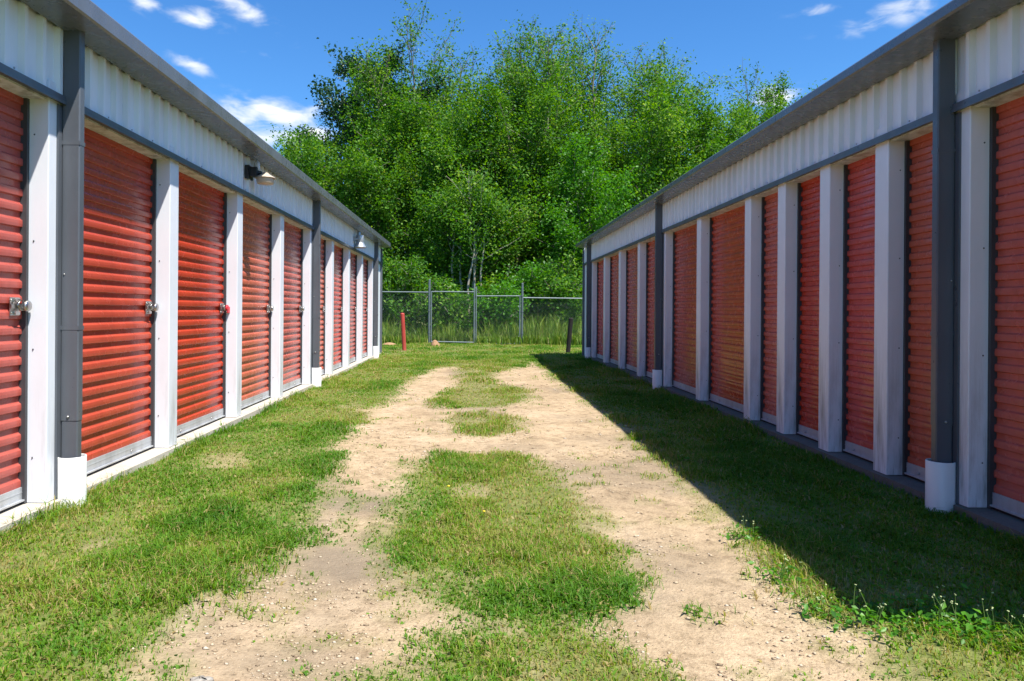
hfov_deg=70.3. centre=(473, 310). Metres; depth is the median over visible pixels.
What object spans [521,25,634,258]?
tree
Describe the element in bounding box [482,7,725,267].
tree
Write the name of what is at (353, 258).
roll up door
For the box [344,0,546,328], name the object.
tree
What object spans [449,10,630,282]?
tree
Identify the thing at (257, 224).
roll up door
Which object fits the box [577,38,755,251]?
tree
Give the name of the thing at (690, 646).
ground
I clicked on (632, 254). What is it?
roll up door
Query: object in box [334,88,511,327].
tree
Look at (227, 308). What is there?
padlock
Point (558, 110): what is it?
tree
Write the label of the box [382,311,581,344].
tall weeds
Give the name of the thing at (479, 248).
tree
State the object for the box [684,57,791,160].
tree
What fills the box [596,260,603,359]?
roll up door
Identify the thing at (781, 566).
flowering weed
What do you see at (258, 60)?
sky
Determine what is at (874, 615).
flowering weed
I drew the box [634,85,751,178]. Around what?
tree
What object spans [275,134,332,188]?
tree
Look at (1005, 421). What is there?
roll up door
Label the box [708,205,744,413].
roll up door
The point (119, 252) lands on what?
roll up door
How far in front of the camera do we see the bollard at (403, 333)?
19.28 m
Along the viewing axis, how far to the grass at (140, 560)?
3.41 m
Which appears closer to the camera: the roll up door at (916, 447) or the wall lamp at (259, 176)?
the roll up door at (916, 447)
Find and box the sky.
[91,0,951,310]
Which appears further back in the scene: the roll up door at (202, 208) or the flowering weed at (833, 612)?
the roll up door at (202, 208)
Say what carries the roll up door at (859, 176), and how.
in the storage building at (832, 268)
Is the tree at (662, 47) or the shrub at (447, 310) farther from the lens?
the tree at (662, 47)
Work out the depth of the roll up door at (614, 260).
14.25 m
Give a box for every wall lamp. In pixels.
[245,161,275,184]
[353,231,365,247]
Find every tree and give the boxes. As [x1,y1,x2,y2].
[265,123,405,289]
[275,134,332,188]
[288,37,453,233]
[303,29,518,321]
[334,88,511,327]
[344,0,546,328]
[353,74,539,304]
[386,15,606,319]
[396,170,565,323]
[410,148,541,321]
[414,161,519,323]
[419,63,586,286]
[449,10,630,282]
[458,41,622,303]
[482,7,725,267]
[512,123,644,319]
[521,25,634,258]
[541,60,709,220]
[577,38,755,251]
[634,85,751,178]
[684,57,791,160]
[685,79,824,163]
[732,77,816,133]
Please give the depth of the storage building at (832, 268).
4.92 m
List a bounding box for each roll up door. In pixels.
[0,87,29,512]
[81,127,156,475]
[177,172,226,436]
[241,202,271,409]
[283,221,302,391]
[319,239,325,375]
[333,245,342,370]
[350,252,356,362]
[363,259,367,357]
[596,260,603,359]
[609,254,618,365]
[625,247,637,372]
[645,240,654,378]
[672,224,696,394]
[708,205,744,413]
[760,192,777,425]
[796,176,819,441]
[842,154,874,462]
[902,132,932,482]
[987,96,1023,520]
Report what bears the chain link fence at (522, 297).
on the ground at (690, 646)
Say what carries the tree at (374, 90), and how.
on the ground at (690, 646)
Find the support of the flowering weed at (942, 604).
on the ground at (690, 646)
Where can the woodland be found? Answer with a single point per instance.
(422, 302)
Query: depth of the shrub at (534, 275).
25.95 m
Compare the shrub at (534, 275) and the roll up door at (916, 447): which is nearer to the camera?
the roll up door at (916, 447)
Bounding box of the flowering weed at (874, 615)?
[815,584,951,650]
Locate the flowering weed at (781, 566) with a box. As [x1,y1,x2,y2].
[747,554,817,584]
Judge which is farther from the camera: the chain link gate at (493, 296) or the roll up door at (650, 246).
the chain link gate at (493, 296)
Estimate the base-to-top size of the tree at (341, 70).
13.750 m
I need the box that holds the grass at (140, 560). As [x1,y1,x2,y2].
[0,342,1023,680]
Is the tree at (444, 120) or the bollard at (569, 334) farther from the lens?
the tree at (444, 120)
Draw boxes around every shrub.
[382,248,436,333]
[404,270,479,333]
[454,278,532,333]
[490,258,562,329]
[511,268,581,328]
[516,239,582,324]
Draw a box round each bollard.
[400,313,405,350]
[566,318,572,352]
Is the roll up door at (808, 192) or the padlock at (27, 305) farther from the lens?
the roll up door at (808, 192)
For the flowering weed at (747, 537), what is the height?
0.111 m
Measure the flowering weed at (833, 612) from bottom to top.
0.101 m
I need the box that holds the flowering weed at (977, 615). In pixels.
[901,592,1023,666]
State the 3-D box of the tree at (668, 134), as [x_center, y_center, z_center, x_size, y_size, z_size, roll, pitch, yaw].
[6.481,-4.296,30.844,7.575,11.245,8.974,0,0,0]
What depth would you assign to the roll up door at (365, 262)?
15.86 m
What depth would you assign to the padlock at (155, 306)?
5.27 m
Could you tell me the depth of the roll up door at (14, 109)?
3.74 m
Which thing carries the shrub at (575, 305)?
on the ground at (690, 646)
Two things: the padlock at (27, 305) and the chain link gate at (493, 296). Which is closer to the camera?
the padlock at (27, 305)
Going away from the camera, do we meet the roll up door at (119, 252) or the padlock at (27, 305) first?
the padlock at (27, 305)
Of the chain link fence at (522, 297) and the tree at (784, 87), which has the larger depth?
the tree at (784, 87)
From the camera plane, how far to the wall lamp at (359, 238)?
13.39 m
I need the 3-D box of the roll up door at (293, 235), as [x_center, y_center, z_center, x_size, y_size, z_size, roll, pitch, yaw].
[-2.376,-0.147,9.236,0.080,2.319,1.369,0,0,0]
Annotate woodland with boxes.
[373,219,578,327]
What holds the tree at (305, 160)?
on the ground at (690, 646)
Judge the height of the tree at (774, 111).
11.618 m
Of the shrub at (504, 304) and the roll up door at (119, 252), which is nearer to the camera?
the roll up door at (119, 252)
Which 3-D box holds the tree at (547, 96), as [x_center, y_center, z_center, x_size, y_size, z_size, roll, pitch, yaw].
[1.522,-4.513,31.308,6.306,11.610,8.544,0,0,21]
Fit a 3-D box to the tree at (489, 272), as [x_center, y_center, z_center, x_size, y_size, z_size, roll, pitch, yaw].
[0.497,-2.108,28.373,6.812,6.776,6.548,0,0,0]
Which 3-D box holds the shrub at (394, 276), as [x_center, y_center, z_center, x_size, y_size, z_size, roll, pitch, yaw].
[-3.415,-0.506,25.556,3.900,3.512,2.933,0,0,-27]
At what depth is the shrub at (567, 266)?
26.40 m
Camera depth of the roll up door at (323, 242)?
11.37 m
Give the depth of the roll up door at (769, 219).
6.77 m
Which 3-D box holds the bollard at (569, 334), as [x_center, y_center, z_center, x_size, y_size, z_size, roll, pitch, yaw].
[2.436,0.737,18.553,0.203,1.110,0.118,0,0,0]
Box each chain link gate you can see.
[430,283,474,342]
[475,287,520,343]
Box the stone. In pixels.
[190,675,213,680]
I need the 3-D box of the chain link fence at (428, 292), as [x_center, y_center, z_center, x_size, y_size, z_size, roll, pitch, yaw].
[-5.192,0.131,23.200,7.620,2.305,0.092,0,0,0]
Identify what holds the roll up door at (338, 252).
in the storage building at (130, 193)
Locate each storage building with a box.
[0,0,390,534]
[576,0,1023,540]
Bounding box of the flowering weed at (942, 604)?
[855,580,1023,650]
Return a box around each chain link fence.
[382,279,430,342]
[520,283,581,342]
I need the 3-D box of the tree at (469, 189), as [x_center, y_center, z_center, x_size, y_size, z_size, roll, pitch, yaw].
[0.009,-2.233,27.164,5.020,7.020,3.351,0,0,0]
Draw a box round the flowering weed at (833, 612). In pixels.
[770,584,844,619]
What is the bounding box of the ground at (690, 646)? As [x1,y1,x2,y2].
[0,314,1023,680]
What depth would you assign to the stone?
2.09 m
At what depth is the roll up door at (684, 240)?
9.48 m
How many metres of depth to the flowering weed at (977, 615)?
2.42 m
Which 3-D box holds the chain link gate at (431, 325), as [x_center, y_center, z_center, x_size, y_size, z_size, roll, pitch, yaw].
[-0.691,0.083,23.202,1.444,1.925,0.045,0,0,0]
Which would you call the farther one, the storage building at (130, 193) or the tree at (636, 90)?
the tree at (636, 90)
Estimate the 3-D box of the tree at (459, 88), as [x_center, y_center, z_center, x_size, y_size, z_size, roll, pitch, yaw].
[0.406,-6.277,33.774,12.863,15.129,8.449,0,0,39]
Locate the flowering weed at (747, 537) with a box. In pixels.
[722,516,768,542]
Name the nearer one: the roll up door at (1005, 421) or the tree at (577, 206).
the roll up door at (1005, 421)
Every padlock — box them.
[16,299,31,310]
[150,303,158,310]
[223,304,229,312]

